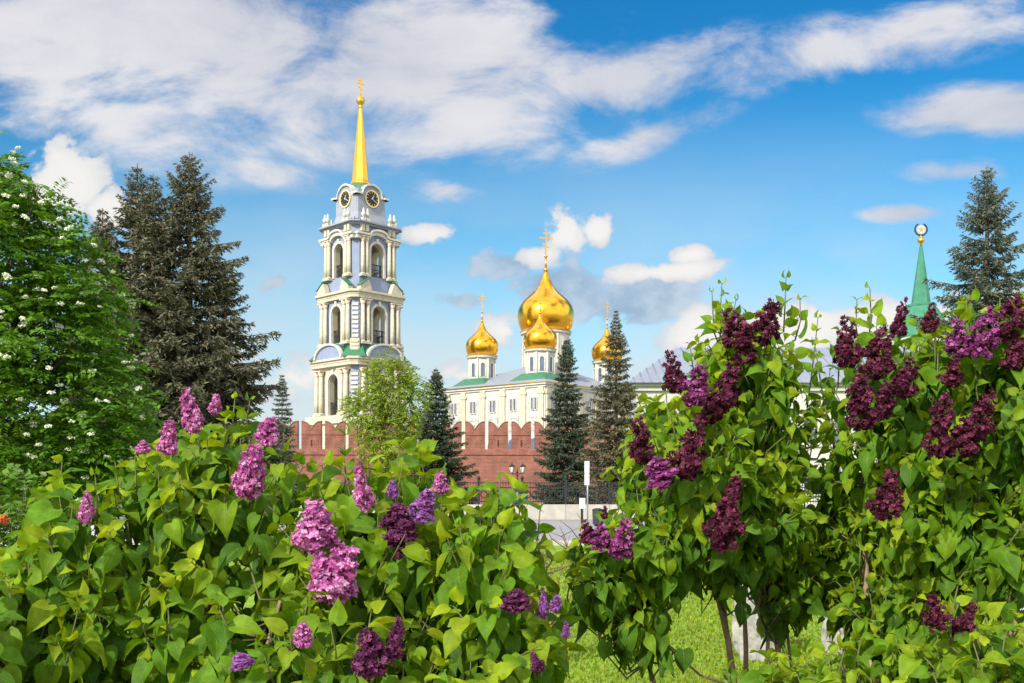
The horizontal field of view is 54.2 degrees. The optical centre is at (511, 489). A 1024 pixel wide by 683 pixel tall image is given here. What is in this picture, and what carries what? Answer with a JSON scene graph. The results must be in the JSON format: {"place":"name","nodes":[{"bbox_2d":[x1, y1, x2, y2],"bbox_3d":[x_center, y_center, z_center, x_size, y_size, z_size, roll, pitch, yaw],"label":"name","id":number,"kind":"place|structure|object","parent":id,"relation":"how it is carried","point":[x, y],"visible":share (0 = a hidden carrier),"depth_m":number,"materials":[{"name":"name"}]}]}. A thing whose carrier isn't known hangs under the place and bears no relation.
{"place":"outdoors","nodes":[
{"label":"outdoors","id":0,"kind":"place"},
{"bbox_2d":[74,499,139,544],"bbox_3d":[-8.554,0.865,21.013,2.040,1.470,4.270,0,0,-28],"label":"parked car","id":1,"kind":"object","parent":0,"point":[92,526],"depth_m":19.51,"materials":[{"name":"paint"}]},
{"bbox_2d":[1,521,644,539],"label":"road","id":2,"kind":"structure","parent":0,"point":[572,525],"depth_m":41.45,"materials":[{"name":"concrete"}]},
{"bbox_2d":[579,498,584,523],"bbox_3d":[3.327,0.990,47.490,0.280,1.220,0.100,0,0,-11],"label":"notice board","id":3,"kind":"object","parent":2,"relation":"on","point":[581,503],"visible":0.89,"depth_m":47.45,"materials":[{"name":"white metal"}]},
{"bbox_2d":[584,461,589,521],"bbox_3d":[3.464,0.133,45.984,0.240,2.934,0.103,0,0,29],"label":"street sign","id":4,"kind":"object","parent":2,"relation":"on","point":[587,471],"visible":0.91,"depth_m":45.95,"materials":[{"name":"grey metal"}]},
{"bbox_2d":[592,508,601,525],"bbox_3d":[3.762,1.200,44.000,0.480,0.800,0.480,0,0,0],"label":"litter bin","id":5,"kind":"object","parent":2,"relation":"on","point":[596,521],"visible":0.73,"depth_m":43.83,"materials":[{"name":"grey metal"}]},
{"bbox_2d":[298,520,592,520],"bbox_3d":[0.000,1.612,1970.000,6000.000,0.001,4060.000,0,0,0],"label":"ground","id":6,"kind":"structure","parent":0,"point":[545,520],"depth_m":52.85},
{"bbox_2d":[0,421,613,502],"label":"fortress wall","id":7,"kind":"structure","parent":6,"relation":"on","point":[495,459],"depth_m":123.93,"materials":[{"name":"red brick"}]},
{"bbox_2d":[305,77,410,448],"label":"bell tower","id":8,"kind":"structure","parent":6,"relation":"on","point":[359,297],"depth_m":162.04,"materials":[{"name":"beige paint"}]},
{"bbox_2d":[0,540,806,545],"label":"kerb","id":9,"kind":"structure","parent":6,"relation":"on","point":[561,541],"depth_m":28.80,"materials":[{"name":"concrete"}]},
{"bbox_2d":[0,476,819,519],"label":"iron fence","id":10,"kind":"object","parent":6,"relation":"on","point":[564,511],"visible":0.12,"depth_m":53.93,"materials":[{"name":"metal"}]},
{"bbox_2d":[443,228,621,448],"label":"cathedral","id":11,"kind":"structure","parent":6,"relation":"on","point":[486,393],"depth_m":170.15,"materials":[{"name":"white paint"}]},
{"bbox_2d":[451,403,453,415],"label":"window","id":12,"kind":"structure","parent":11,"relation":"in","point":[452,404],"depth_m":172.79,"materials":[{"name":"grey glass"}]},
{"bbox_2d":[454,403,456,414],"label":"window","id":13,"kind":"structure","parent":11,"relation":"in","point":[455,404],"depth_m":172.32,"materials":[{"name":"grey glass"}]},
{"bbox_2d":[470,401,472,413],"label":"window","id":14,"kind":"structure","parent":11,"relation":"in","point":[471,402],"depth_m":169.98,"materials":[{"name":"grey glass"}]},
{"bbox_2d":[473,401,475,413],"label":"window","id":15,"kind":"structure","parent":11,"relation":"in","point":[474,402],"depth_m":169.53,"materials":[{"name":"grey glass"}]},
{"bbox_2d":[489,400,491,412],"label":"window","id":16,"kind":"structure","parent":11,"relation":"in","point":[490,401],"depth_m":167.23,"materials":[{"name":"grey glass"}]},
{"bbox_2d":[492,400,495,412],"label":"window","id":17,"kind":"structure","parent":11,"relation":"in","point":[493,401],"depth_m":166.70,"materials":[{"name":"grey glass"}]},
{"bbox_2d":[509,398,512,411],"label":"window","id":18,"kind":"structure","parent":11,"relation":"in","point":[511,399],"depth_m":164.31,"materials":[{"name":"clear glass"}]},
{"bbox_2d":[513,398,515,411],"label":"window","id":19,"kind":"structure","parent":11,"relation":"in","point":[514,399],"depth_m":163.91,"materials":[{"name":"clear glass"}]},
{"bbox_2d":[530,397,533,410],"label":"window","id":20,"kind":"structure","parent":11,"relation":"in","point":[531,398],"depth_m":161.59,"materials":[{"name":"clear glass"}]},
{"bbox_2d":[531,438,533,448],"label":"window","id":21,"kind":"structure","parent":11,"relation":"in","point":[532,440],"depth_m":161.49,"materials":[{"name":"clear glass"}]},
{"bbox_2d":[534,396,537,409],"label":"window","id":22,"kind":"structure","parent":11,"relation":"in","point":[535,398],"depth_m":160.94,"materials":[{"name":"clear glass"}]},
{"bbox_2d":[614,347,918,503],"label":"long building","id":23,"kind":"structure","parent":6,"relation":"on","point":[649,381],"depth_m":82.00,"materials":[{"name":"white paint"}]},
{"bbox_2d":[801,467,819,495],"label":"window","id":24,"kind":"structure","parent":23,"relation":"in","point":[817,467],"depth_m":81.89,"materials":[{"name":"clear glass"}]},
{"bbox_2d":[801,418,821,446],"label":"window","id":25,"kind":"structure","parent":23,"relation":"in","point":[818,424],"depth_m":81.89,"materials":[{"name":"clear glass"}]},
{"bbox_2d":[831,419,850,446],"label":"window","id":26,"kind":"structure","parent":23,"relation":"in","point":[836,438],"depth_m":81.96,"materials":[{"name":"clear glass"}]},
{"bbox_2d":[899,167,1023,473],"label":"spruce tree","id":27,"kind":"object","parent":6,"relation":"on","point":[986,250],"visible":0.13,"depth_m":35.72,"materials":[{"name":"green plant"}]},
{"bbox_2d":[0,0,1023,448],"label":"sky","id":28,"kind":"structure","parent":0,"point":[665,150],"materials":[{"name":"blue"}]},
{"bbox_2d":[5,546,1023,682],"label":"lawn","id":29,"kind":"structure","parent":0,"point":[250,603],"depth_m":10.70,"materials":[{"name":"green plant"}]},
{"bbox_2d":[0,131,187,517],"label":"flowering tree","id":30,"kind":"object","parent":29,"relation":"on","point":[26,304],"visible":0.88,"depth_m":13.40,"materials":[{"name":"green plant"}]},
{"bbox_2d":[0,419,300,546],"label":"shade shrub","id":31,"kind":"object","parent":29,"relation":"on","point":[272,459],"visible":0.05,"depth_m":24.73,"materials":[{"name":"green plant"}]},
{"bbox_2d":[33,152,294,537],"bbox_3d":[-9.787,-3.815,30.148,8.657,12.670,9.076,0,0,-31],"label":"spruce tree","id":32,"kind":"object","parent":29,"relation":"on","point":[198,356],"visible":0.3,"depth_m":29.36,"materials":[{"name":"green plant"}]},
{"bbox_2d":[530,515,583,626],"bbox_3d":[0.312,0.905,9.039,0.574,1.395,0.700,0,0,43],"label":"bare shrub","id":33,"kind":"object","parent":29,"relation":"on","point":[550,572],"visible":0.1,"depth_m":9.04,"materials":[{"name":"plant"}]},
{"bbox_2d":[732,585,781,661],"bbox_3d":[2.323,1.183,9.496,0.472,0.854,0.424,0,0,0],"label":"boulder","id":34,"kind":"object","parent":29,"relation":"on","point":[754,641],"visible":0.34,"depth_m":9.35,"materials":[{"name":"stone"}]},
{"bbox_2d":[821,605,843,654],"bbox_3d":[3.275,1.260,9.799,0.410,0.696,0.414,0,0,-40],"label":"boulder","id":35,"kind":"object","parent":29,"relation":"on","point":[823,638],"visible":0.13,"depth_m":9.77,"materials":[{"name":"stone"}]},
{"bbox_2d":[807,541,899,586],"bbox_3d":[6.208,1.075,15.985,4.303,1.735,2.147,0,0,0],"label":"garden shrub","id":36,"kind":"object","parent":29,"relation":"on","point":[895,581],"visible":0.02,"depth_m":15.71,"materials":[{"name":"green plant"}]},
{"bbox_2d":[514,488,526,502],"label":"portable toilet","id":37,"kind":"object","parent":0,"point":[520,493],"visible":0.18,"depth_m":83.47,"materials":[{"name":"blue plastic"}]},
{"label":"soil","id":38,"kind":"structure","parent":0,"visible":0},
{"bbox_2d":[0,463,53,680],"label":"rose shrub","id":39,"kind":"object","parent":38,"relation":"on","point":[6,518],"visible":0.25,"depth_m":4.57,"materials":[{"name":"green plant"}]},
{"bbox_2d":[0,387,586,682],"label":"lilac bush","id":40,"kind":"object","parent":38,"relation":"on","point":[338,598],"visible":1,"depth_m":2.77,"materials":[{"name":"green plant"}]},
{"bbox_2d":[561,270,849,682],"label":"lilac bush","id":41,"kind":"object","parent":38,"relation":"on","point":[717,474],"visible":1,"depth_m":3.19,"materials":[{"name":"green plant"}]},
{"bbox_2d":[711,282,1023,682],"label":"lilac bush","id":42,"kind":"object","parent":38,"relation":"on","point":[928,531],"visible":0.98,"depth_m":2.98,"materials":[{"name":"green plant"}]},
{"label":"verge","id":43,"kind":"structure","parent":0,"visible":0},
{"bbox_2d":[272,375,300,502],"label":"spruce tree","id":44,"kind":"object","parent":43,"relation":"on","point":[289,430],"visible":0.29,"depth_m":111.73,"materials":[{"name":"green plant"}]},
{"bbox_2d":[337,346,435,473],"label":"young tree","id":45,"kind":"object","parent":43,"relation":"on","point":[386,416],"visible":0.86,"depth_m":75.49,"materials":[{"name":"green plant"}]},
{"bbox_2d":[408,369,483,503],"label":"spruce tree","id":46,"kind":"object","parent":43,"relation":"on","point":[444,449],"visible":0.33,"depth_m":87.49,"materials":[{"name":"green plant"}]},
{"bbox_2d":[509,463,525,479],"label":"street lamp","id":47,"kind":"object","parent":43,"relation":"on","point":[512,467],"visible":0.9,"depth_m":91.91,"materials":[{"name":"black metal"}]},
{"bbox_2d":[531,338,600,503],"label":"spruce tree","id":48,"kind":"object","parent":43,"relation":"on","point":[564,442],"visible":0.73,"depth_m":71.47,"materials":[{"name":"green plant"}]},
{"bbox_2d":[569,311,644,503],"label":"spruce tree","id":49,"kind":"object","parent":43,"relation":"on","point":[604,423],"visible":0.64,"depth_m":65.58,"materials":[{"name":"green plant"}]},
{"bbox_2d":[892,224,945,347],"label":"spire tower","id":50,"kind":"structure","parent":43,"relation":"on","point":[919,304],"depth_m":119.29,"materials":[{"name":"green metal"}]}
]}

